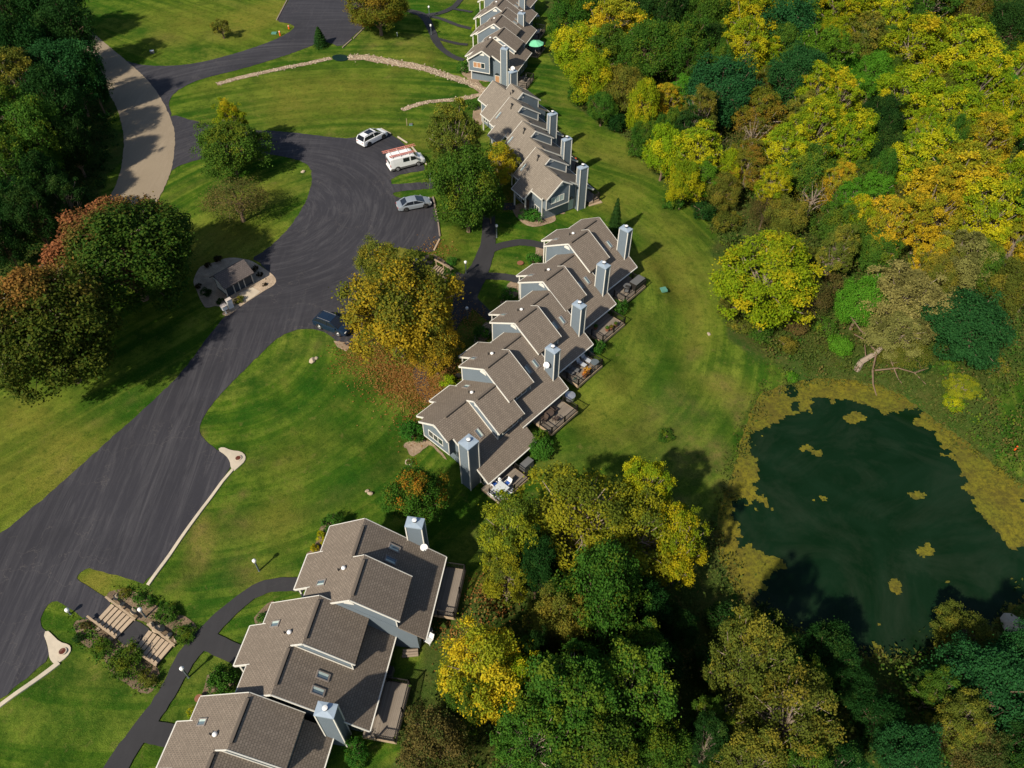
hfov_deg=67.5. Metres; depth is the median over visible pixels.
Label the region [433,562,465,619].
deck
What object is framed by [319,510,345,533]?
shrub
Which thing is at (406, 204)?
car
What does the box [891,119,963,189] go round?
tree
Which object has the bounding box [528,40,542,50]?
parasol
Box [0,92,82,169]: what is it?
tree
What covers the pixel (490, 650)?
tree
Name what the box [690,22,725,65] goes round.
tree
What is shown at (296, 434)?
ground
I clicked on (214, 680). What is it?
shrub
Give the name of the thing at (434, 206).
kerb log
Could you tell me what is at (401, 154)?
ladder
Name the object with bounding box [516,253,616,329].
townhouse
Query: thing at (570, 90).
shrub
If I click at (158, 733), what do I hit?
path
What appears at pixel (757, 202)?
tree
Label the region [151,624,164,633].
boulder
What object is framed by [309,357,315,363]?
boulder
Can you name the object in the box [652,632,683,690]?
tree
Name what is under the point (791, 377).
shrub
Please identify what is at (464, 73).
mulch bed
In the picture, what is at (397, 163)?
work van
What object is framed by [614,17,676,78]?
tree
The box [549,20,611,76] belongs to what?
tree
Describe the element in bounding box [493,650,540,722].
tree
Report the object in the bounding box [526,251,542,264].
shrub
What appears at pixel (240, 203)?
tree
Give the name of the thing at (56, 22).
tree
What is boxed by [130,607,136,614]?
boulder
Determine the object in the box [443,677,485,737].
tree
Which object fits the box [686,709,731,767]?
tree
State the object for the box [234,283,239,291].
door panel
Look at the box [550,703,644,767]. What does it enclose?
tree
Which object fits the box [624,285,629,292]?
patio chair
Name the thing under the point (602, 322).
deck
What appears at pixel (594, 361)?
patio table
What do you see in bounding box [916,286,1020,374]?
tree
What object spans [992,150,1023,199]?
tree
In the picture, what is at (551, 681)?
tree
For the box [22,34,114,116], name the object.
tree
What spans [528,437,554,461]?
shrub
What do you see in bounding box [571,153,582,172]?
deck
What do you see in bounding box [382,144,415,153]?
ladder
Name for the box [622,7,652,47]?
tree
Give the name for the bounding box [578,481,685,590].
tree
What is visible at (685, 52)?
tree
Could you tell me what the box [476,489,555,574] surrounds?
tree
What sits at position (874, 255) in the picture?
tree
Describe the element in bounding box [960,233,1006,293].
tree
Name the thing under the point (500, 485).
patio table
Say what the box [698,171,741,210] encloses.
tree
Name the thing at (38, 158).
tree
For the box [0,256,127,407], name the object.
tree
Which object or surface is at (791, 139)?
tree
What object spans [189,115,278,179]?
tree
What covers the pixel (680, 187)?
tree
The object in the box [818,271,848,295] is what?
shrub
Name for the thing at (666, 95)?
tree
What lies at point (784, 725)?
tree
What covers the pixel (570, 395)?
barrel
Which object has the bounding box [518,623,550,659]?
tree
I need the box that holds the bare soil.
[334,341,348,350]
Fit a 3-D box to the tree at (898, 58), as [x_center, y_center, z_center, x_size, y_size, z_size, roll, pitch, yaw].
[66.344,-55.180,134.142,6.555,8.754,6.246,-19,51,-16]
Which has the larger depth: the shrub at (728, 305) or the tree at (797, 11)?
the tree at (797, 11)
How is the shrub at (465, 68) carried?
on the mulch bed at (464, 73)
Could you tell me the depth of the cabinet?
93.85 m
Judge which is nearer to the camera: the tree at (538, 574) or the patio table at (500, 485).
the tree at (538, 574)
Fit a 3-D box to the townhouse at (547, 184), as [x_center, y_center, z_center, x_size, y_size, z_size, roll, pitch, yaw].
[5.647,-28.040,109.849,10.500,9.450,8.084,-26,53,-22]
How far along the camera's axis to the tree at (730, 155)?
110.34 m
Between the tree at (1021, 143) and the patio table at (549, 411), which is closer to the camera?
the patio table at (549, 411)
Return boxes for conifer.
[312,26,327,49]
[607,198,621,238]
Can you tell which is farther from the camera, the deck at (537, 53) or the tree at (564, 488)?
the deck at (537, 53)
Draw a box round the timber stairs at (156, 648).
[127,623,174,666]
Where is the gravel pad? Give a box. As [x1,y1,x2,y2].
[194,258,275,315]
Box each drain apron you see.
[44,631,70,662]
[219,447,245,470]
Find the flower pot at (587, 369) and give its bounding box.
[583,366,590,375]
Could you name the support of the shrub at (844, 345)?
on the ground
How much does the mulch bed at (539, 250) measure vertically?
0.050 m
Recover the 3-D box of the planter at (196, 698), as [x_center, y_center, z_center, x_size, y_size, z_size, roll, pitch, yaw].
[-26.122,26.337,64.064,0.678,0.490,0.678,0,48,0]
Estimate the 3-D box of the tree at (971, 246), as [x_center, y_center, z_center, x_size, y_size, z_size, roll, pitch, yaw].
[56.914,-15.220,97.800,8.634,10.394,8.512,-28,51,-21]
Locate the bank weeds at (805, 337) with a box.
[757,324,975,442]
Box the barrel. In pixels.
[565,391,575,401]
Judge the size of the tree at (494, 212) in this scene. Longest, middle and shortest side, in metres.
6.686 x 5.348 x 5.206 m
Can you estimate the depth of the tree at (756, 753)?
56.01 m
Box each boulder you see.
[113,594,119,600]
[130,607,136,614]
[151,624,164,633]
[163,632,172,638]
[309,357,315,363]
[1000,613,1023,631]
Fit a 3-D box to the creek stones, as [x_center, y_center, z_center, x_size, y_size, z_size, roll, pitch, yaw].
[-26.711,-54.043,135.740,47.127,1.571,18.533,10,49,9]
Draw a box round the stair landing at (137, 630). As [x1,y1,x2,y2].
[117,621,149,646]
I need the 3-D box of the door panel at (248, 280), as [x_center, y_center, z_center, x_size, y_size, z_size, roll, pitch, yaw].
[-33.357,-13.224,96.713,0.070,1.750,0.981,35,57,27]
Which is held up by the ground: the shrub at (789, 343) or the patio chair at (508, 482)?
the shrub at (789, 343)
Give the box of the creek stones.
[215,53,484,109]
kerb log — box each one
[276,0,287,19]
[432,196,437,219]
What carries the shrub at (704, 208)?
on the ground
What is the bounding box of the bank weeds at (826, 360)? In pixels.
[765,326,888,380]
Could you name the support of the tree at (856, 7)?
on the ground
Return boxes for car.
[312,310,352,336]
[356,128,387,146]
[396,195,431,211]
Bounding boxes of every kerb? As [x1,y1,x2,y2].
[0,661,59,707]
[147,469,233,585]
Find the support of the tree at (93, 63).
on the ground
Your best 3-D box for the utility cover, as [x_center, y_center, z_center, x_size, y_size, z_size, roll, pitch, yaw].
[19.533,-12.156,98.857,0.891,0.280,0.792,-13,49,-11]
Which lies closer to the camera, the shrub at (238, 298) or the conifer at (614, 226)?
the shrub at (238, 298)
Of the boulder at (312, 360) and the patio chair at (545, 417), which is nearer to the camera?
the patio chair at (545, 417)
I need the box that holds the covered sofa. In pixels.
[630,275,644,290]
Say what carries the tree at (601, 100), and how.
on the ground
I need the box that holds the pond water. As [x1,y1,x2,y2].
[730,379,1023,657]
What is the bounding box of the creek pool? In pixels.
[332,54,347,60]
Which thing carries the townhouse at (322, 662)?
on the ground
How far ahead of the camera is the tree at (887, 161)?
106.58 m
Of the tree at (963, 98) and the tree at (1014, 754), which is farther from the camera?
the tree at (963, 98)
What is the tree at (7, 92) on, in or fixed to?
on the ground
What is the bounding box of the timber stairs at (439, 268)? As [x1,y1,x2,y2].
[432,259,451,282]
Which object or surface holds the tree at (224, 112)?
on the ground
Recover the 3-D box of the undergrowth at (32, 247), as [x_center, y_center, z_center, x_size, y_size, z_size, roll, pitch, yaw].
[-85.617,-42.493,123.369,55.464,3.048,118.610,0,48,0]
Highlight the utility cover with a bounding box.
[660,287,667,292]
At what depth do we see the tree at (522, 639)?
59.85 m
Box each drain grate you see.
[58,647,66,654]
[235,455,241,460]
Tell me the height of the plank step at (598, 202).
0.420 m
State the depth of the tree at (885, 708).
61.58 m
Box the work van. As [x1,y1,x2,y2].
[386,147,425,170]
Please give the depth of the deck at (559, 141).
122.27 m
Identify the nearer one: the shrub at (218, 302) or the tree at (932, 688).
the tree at (932, 688)
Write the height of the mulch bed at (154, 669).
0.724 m
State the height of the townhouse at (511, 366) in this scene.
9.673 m
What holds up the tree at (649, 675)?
on the ground
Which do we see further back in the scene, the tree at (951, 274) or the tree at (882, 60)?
the tree at (882, 60)
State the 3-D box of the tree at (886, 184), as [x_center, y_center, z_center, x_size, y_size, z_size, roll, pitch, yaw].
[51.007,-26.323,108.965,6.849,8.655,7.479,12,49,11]
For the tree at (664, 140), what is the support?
on the ground
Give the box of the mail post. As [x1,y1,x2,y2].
[219,303,227,313]
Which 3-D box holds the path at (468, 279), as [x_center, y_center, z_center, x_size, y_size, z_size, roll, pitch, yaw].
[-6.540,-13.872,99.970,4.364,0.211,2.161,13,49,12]
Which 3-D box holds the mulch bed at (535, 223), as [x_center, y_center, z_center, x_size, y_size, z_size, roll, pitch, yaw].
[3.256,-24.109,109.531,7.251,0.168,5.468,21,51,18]
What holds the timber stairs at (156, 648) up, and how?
on the ground
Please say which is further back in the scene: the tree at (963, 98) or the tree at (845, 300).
the tree at (963, 98)
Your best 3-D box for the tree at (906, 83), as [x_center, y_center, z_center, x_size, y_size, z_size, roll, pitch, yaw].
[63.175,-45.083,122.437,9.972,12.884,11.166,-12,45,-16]
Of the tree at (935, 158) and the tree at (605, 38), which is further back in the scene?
the tree at (605, 38)
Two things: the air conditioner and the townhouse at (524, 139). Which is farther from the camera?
the townhouse at (524, 139)
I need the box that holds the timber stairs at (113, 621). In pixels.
[86,596,135,638]
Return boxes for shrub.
[72,632,84,643]
[79,621,92,630]
[88,634,112,657]
[106,636,144,681]
[118,587,131,598]
[132,593,143,603]
[137,667,157,688]
[144,596,153,606]
[153,602,180,624]
[173,624,197,645]
[186,706,194,717]
[200,287,211,296]
[205,662,239,694]
[213,255,222,261]
[216,298,223,304]
[233,295,243,303]
[256,611,265,623]
[310,544,319,551]
[315,529,325,543]
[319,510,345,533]
[341,735,369,767]
[397,419,424,442]
[427,254,433,260]
[439,373,457,386]
[443,268,456,277]
[446,257,456,266]
[456,60,468,72]
[465,99,477,109]
[472,323,491,341]
[499,285,517,301]
[517,208,533,220]
[524,208,541,221]
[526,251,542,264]
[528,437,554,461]
[532,428,549,444]
[566,86,584,105]
[584,347,593,356]
[593,340,606,354]
[604,111,625,131]
[610,299,628,315]
[626,136,645,157]
[644,156,667,171]
[657,428,676,443]
[662,194,684,210]
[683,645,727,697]
[691,200,716,222]
[701,599,737,638]
[709,208,744,236]
[716,296,739,321]
[725,316,754,334]
[746,317,774,344]
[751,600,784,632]
[775,335,798,354]
[783,313,811,336]
[785,371,798,382]
[805,246,826,270]
[811,311,837,336]
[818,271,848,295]
[827,333,854,357]
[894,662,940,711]
[910,357,932,373]
[936,359,958,373]
[941,393,965,413]
[982,356,1011,377]
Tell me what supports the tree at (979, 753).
on the ground
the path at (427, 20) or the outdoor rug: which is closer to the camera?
the outdoor rug
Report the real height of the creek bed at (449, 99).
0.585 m
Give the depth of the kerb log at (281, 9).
153.28 m
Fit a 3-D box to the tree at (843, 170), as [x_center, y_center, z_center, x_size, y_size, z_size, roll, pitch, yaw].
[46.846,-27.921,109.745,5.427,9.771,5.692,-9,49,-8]
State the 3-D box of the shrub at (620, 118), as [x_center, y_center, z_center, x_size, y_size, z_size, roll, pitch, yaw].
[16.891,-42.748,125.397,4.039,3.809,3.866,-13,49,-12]
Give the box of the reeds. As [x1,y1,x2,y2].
[706,366,1023,669]
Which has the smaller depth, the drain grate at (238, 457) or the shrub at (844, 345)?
the drain grate at (238, 457)
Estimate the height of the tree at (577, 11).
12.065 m
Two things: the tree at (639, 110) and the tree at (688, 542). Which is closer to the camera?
the tree at (688, 542)
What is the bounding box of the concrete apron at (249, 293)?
[239,287,260,301]
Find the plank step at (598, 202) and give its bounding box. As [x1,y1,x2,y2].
[587,200,601,205]
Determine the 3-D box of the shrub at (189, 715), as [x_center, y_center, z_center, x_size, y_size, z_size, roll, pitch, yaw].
[-26.350,27.178,63.274,1.060,1.045,1.088,-7,48,-7]
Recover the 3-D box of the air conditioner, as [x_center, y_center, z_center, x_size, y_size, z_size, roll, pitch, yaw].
[-10.486,24.485,65.233,0.798,0.900,0.798,7,48,6]
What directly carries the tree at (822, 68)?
on the ground
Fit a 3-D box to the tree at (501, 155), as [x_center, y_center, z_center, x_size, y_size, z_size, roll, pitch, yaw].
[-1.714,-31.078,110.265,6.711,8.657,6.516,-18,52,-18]
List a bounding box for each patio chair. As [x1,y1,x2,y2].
[504,476,512,485]
[541,413,548,421]
[552,415,559,423]
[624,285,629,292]
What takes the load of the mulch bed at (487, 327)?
on the ground
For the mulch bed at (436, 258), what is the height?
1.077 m
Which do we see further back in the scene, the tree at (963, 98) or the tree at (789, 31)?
the tree at (789, 31)
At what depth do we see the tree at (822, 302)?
94.56 m
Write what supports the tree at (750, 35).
on the ground
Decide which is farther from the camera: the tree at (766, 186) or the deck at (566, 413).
the tree at (766, 186)
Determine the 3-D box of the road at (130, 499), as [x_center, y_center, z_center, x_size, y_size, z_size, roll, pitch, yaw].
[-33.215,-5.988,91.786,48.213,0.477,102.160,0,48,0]
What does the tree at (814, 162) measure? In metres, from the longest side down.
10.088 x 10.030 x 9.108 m
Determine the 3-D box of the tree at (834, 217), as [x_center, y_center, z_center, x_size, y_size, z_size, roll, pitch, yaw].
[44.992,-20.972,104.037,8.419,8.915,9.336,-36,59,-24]
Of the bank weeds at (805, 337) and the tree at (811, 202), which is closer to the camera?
the bank weeds at (805, 337)
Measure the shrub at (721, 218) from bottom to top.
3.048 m
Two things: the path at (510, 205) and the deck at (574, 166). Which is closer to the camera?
the path at (510, 205)
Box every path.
[103,577,302,767]
[142,720,174,746]
[201,632,244,667]
[407,9,464,60]
[413,305,466,402]
[425,0,462,16]
[428,16,471,28]
[435,37,467,45]
[447,271,477,284]
[451,210,495,315]
[452,8,472,12]
[460,289,494,320]
[473,272,522,282]
[483,239,545,254]
[503,203,515,209]
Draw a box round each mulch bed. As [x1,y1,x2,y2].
[73,619,117,648]
[104,644,158,693]
[107,589,195,643]
[195,671,234,705]
[254,601,273,623]
[306,526,325,554]
[404,440,446,459]
[423,254,452,268]
[461,67,488,81]
[467,75,482,89]
[472,107,482,124]
[474,322,491,342]
[500,282,518,302]
[513,203,563,226]
[535,247,542,262]
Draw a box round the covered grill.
[519,456,533,473]
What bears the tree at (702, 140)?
on the ground
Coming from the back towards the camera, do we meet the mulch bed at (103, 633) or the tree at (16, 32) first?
the tree at (16, 32)
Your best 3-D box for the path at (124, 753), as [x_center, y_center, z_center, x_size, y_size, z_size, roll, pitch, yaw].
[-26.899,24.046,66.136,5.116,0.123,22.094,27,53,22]
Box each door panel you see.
[226,286,234,295]
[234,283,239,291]
[239,280,244,288]
[244,276,252,285]
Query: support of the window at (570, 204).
in the townhouse at (547, 184)
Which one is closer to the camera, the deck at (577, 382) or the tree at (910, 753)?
the tree at (910, 753)
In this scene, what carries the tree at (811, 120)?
on the ground
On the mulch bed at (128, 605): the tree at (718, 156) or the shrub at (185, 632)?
the shrub at (185, 632)
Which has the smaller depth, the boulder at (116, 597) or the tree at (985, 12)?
the boulder at (116, 597)
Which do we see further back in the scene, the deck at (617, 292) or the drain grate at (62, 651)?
the deck at (617, 292)
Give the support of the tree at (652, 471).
on the ground
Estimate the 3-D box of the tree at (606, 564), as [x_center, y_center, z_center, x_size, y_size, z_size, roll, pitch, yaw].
[7.426,18.195,65.511,8.855,14.121,8.387,-36,57,-28]
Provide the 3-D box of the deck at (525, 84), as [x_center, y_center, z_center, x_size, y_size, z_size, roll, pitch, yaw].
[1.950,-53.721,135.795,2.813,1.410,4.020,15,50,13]
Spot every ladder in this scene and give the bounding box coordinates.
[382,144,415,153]
[389,150,414,157]
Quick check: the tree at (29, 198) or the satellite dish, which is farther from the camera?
the tree at (29, 198)
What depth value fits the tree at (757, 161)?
109.69 m
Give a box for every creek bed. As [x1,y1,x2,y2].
[217,57,331,84]
[348,54,485,94]
[400,93,480,110]
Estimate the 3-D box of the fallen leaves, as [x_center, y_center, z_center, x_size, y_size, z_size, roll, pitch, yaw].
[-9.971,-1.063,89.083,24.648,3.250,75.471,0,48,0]
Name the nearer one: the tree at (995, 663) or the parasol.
the tree at (995, 663)
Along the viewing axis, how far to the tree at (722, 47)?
129.90 m
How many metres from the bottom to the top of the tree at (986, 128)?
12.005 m
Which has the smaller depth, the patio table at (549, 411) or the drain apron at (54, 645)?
the drain apron at (54, 645)
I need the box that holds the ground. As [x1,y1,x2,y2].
[0,0,1023,767]
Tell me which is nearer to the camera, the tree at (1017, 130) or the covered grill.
the covered grill
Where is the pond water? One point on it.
(846, 550)
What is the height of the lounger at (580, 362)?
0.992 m
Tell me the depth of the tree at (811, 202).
107.40 m
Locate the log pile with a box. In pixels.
[402,648,417,657]
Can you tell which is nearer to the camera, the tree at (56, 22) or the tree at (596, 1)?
the tree at (56, 22)
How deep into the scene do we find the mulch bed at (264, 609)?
69.49 m
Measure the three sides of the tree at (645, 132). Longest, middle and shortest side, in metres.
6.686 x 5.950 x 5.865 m
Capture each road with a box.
[0,115,439,698]
[1,30,174,364]
[126,0,370,115]
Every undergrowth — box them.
[0,37,118,275]
[393,0,1023,767]
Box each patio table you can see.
[493,481,509,495]
[544,408,553,417]
[591,359,598,364]
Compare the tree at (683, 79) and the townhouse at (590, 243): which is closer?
the townhouse at (590, 243)
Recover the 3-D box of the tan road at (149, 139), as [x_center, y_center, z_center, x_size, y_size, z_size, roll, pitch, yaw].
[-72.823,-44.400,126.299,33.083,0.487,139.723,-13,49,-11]
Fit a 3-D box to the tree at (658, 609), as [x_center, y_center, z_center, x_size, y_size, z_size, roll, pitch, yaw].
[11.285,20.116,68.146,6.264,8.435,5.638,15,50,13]
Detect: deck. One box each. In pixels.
[362,675,410,743]
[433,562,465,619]
[481,462,528,503]
[518,71,533,89]
[528,41,545,57]
[532,23,545,39]
[532,395,577,435]
[557,129,565,146]
[559,350,602,387]
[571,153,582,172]
[585,309,625,341]
[587,183,599,204]
[608,272,646,302]
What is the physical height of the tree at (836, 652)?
7.648 m
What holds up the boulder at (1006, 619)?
on the ground
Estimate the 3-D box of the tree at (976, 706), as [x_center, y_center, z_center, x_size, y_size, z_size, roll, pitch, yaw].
[35.020,27.105,60.369,4.308,10.776,3.945,12,47,15]
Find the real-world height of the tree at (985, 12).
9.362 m
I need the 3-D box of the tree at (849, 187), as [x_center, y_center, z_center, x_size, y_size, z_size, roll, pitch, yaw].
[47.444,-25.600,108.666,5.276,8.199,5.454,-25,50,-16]
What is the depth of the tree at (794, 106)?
119.22 m
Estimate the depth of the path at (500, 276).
100.46 m
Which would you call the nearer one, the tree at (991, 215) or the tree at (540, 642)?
the tree at (540, 642)
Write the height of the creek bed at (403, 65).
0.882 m
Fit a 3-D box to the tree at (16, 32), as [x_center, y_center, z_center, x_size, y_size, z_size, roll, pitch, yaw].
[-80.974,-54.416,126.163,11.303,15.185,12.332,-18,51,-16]
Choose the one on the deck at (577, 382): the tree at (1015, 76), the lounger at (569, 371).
the lounger at (569, 371)
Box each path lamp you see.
[64,608,71,614]
[137,607,146,617]
[179,666,189,678]
[252,558,259,571]
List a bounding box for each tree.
[0,0,34,19]
[0,2,52,86]
[0,45,42,117]
[0,81,48,155]
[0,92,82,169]
[0,131,48,195]
[0,173,28,238]
[0,183,63,246]
[0,212,29,267]
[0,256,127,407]
[10,0,92,34]
[12,149,73,209]
[15,62,92,134]
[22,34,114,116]
[31,0,100,59]
[37,114,100,177]
[38,173,90,230]
[38,191,197,314]
[69,47,110,112]
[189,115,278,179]
[196,173,273,226]
[209,16,232,38]
[211,97,248,148]
[328,240,470,365]
[341,0,411,35]
[352,232,400,284]
[377,457,449,528]
[394,695,477,767]
[405,314,465,377]
[421,140,504,232]
[425,96,482,168]
[435,611,537,727]
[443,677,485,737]
[474,186,506,223]
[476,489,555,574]
[478,543,535,607]
[484,139,521,185]
[486,696,575,767]
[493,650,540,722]
[506,635,533,662]
[509,635,630,758]
[512,459,640,576]
[515,522,564,600]
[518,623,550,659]
[522,580,591,661]
[544,735,582,767]
[545,0,596,37]
[546,535,654,653]
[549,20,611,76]
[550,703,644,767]
[563,48,616,104]
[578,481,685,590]
[579,0,650,44]
[585,90,618,126]
[586,20,625,73]
[588,631,681,746]
[592,0,622,8]
[594,643,635,699]
[600,62,646,111]
[607,616,665,666]
[609,572,675,634]
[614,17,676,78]
[619,456,677,520]
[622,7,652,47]
[623,714,693,767]
[625,77,661,131]
[630,0,692,47]
[630,112,660,146]
[641,121,684,180]
[647,82,682,121]
[647,501,713,591]
[651,106,689,139]
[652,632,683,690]
[653,11,718,83]
[657,602,699,649]
[661,119,727,170]
[663,156,705,209]
[668,73,694,112]
[673,104,701,156]
[675,48,764,128]
[680,0,729,31]
[680,82,719,131]
[684,155,719,202]
[684,695,735,747]
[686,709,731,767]
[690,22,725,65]
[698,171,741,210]
[702,600,801,706]
[706,718,790,767]
[708,37,742,76]
[708,227,831,330]
[711,134,739,165]
[713,686,754,740]
[717,145,745,187]
[718,14,739,41]
[720,0,752,17]
[721,0,793,48]
[721,14,769,75]
[723,138,772,196]
[730,86,791,139]
[732,657,846,767]
[734,110,773,159]
[747,194,781,229]
[751,0,821,55]
[753,158,792,208]
[754,65,781,99]
[756,35,784,77]
[761,121,810,182]
[761,192,812,236]
[762,20,799,63]
[764,34,829,114]
[775,141,839,201]
[776,653,838,725]
[780,96,846,156]
[782,89,821,130]
[783,735,834,767]
[784,616,862,692]
[790,59,835,111]
[791,171,841,225]
[793,278,833,325]
[797,21,862,91]
[807,0,840,32]
[808,197,879,255]
[813,0,881,28]
[814,224,860,276]
[815,61,865,118]
[817,16,842,33]
[817,158,858,204]
[817,738,875,767]
[820,12,857,53]
[823,106,882,167]
[825,177,864,211]
[828,50,864,77]
[831,661,878,714]
[833,273,890,329]
[839,193,878,236]
[843,11,893,68]
[847,687,911,757]
[848,155,875,197]
[850,1,897,33]
[851,317,925,395]
[852,48,896,103]
[852,169,899,209]
[852,226,905,274]
[854,255,962,339]
[858,92,907,135]
[859,302,933,361]
[862,122,906,172]
[865,192,922,258]
[868,719,951,767]
[869,145,898,196]
[872,0,915,29]
[872,63,945,126]
[874,23,898,50]
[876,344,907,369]
[877,45,910,91]
[878,10,959,93]
[886,174,918,206]
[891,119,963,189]
[892,0,967,23]
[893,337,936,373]
[897,11,920,42]
[898,139,1013,224]
[900,167,973,253]
[902,105,940,154]
[903,154,944,208]
[908,234,955,280]
[910,663,968,716]
[912,84,987,141]
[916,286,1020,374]
[917,13,1006,88]
[918,244,968,293]
[918,630,1023,744]
[921,74,949,112]
[925,686,995,757]
[929,596,998,655]
[930,228,999,294]
[931,109,974,156]
[933,62,980,115]
[933,711,1012,767]
[936,53,1021,119]
[940,0,994,41]
[940,372,984,400]
[945,175,1023,251]
[959,110,1018,170]
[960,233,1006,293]
[966,11,997,36]
[973,256,1023,317]
[977,617,1023,699]
[978,36,1008,61]
[978,85,1010,125]
[983,70,1023,107]
[984,709,1023,767]
[985,0,1023,55]
[985,80,1023,138]
[985,108,1023,145]
[986,47,1023,86]
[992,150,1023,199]
[993,187,1023,239]
[997,207,1023,267]
[1005,26,1023,67]
[1005,744,1023,767]
[1019,137,1023,149]
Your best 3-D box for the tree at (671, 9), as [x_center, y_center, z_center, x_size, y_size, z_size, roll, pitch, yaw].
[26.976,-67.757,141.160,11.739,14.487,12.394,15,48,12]
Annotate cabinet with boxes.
[224,297,233,308]
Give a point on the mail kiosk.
(233, 278)
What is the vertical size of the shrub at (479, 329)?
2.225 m
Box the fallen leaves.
[326,193,528,675]
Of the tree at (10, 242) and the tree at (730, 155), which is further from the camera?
the tree at (730, 155)
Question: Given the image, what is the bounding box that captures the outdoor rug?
[488,480,510,502]
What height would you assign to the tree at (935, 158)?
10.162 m
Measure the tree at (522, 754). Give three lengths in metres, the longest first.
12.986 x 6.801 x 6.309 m
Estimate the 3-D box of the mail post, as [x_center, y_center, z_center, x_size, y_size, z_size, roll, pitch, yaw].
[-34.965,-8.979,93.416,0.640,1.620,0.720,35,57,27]
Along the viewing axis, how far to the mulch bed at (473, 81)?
136.14 m
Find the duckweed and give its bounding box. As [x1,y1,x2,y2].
[714,378,1023,657]
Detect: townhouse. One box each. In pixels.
[156,692,333,767]
[233,595,396,746]
[293,516,446,648]
[416,380,535,490]
[458,332,568,427]
[465,27,531,85]
[470,7,536,48]
[473,0,536,28]
[477,0,536,9]
[478,69,549,129]
[487,97,563,145]
[488,290,593,373]
[501,120,577,184]
[511,147,593,219]
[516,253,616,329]
[541,217,637,290]
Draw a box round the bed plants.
[63,584,195,695]
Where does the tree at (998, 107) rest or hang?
on the ground
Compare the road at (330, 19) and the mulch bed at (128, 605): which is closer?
the mulch bed at (128, 605)
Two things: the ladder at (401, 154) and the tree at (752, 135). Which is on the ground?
the tree at (752, 135)
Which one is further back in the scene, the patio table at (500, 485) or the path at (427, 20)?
the path at (427, 20)
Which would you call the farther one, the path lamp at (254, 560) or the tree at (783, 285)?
the tree at (783, 285)
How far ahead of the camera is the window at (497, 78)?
135.56 m
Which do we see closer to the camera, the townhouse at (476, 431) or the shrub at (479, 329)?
the townhouse at (476, 431)
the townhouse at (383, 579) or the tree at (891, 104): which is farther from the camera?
the tree at (891, 104)
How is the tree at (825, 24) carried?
on the ground
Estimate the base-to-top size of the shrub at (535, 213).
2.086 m
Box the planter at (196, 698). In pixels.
[194,694,201,701]
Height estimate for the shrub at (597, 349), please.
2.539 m
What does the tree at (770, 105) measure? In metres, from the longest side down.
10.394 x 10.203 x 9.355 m
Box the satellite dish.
[420,544,427,550]
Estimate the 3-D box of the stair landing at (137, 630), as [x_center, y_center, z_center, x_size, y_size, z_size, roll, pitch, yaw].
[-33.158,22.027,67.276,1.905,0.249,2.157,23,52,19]
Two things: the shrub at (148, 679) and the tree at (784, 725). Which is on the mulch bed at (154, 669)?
the shrub at (148, 679)
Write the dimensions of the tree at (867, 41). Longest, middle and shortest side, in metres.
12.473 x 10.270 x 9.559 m
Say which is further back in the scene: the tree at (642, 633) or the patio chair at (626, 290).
the patio chair at (626, 290)
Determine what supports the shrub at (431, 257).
on the mulch bed at (436, 258)
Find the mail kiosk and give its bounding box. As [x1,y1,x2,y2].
[209,259,253,296]
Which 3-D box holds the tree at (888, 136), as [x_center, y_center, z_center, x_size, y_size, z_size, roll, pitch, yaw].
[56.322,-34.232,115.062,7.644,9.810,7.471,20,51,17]
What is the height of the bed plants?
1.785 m
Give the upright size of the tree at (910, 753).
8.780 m
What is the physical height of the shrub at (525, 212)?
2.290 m
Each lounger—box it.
[564,367,574,374]
[568,364,579,374]
[576,358,586,367]
[581,354,590,363]
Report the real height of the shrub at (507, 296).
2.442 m
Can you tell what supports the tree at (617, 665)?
on the ground
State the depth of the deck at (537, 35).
149.34 m
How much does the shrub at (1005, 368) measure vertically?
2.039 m
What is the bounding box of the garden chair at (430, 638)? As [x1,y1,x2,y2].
[423,631,433,644]
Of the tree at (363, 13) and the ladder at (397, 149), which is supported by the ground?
the tree at (363, 13)
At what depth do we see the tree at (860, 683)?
63.77 m
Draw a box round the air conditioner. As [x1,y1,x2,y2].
[387,665,394,678]
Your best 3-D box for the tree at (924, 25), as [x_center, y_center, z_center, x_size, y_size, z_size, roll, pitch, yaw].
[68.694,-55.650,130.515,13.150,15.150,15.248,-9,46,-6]
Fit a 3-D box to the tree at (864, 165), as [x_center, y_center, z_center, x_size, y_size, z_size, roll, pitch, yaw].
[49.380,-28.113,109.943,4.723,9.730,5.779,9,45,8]
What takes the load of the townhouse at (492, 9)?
on the ground
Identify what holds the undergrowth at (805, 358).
on the ground
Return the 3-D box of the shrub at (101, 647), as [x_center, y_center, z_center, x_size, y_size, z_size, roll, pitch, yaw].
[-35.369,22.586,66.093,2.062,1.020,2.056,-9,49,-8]
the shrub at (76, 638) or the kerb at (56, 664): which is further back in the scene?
the shrub at (76, 638)
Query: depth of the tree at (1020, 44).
137.88 m
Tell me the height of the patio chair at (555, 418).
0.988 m
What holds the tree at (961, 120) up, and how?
on the ground
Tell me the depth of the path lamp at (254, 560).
70.81 m
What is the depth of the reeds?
83.15 m
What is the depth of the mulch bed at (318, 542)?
73.91 m
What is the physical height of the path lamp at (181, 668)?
2.410 m
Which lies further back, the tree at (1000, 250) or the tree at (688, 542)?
the tree at (1000, 250)
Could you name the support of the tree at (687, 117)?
on the ground
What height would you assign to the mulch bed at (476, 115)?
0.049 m
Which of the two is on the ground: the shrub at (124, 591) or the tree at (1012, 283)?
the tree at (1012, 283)
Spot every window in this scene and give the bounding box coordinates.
[428,429,443,446]
[473,61,484,68]
[495,75,499,82]
[551,193,564,203]
[568,199,573,209]

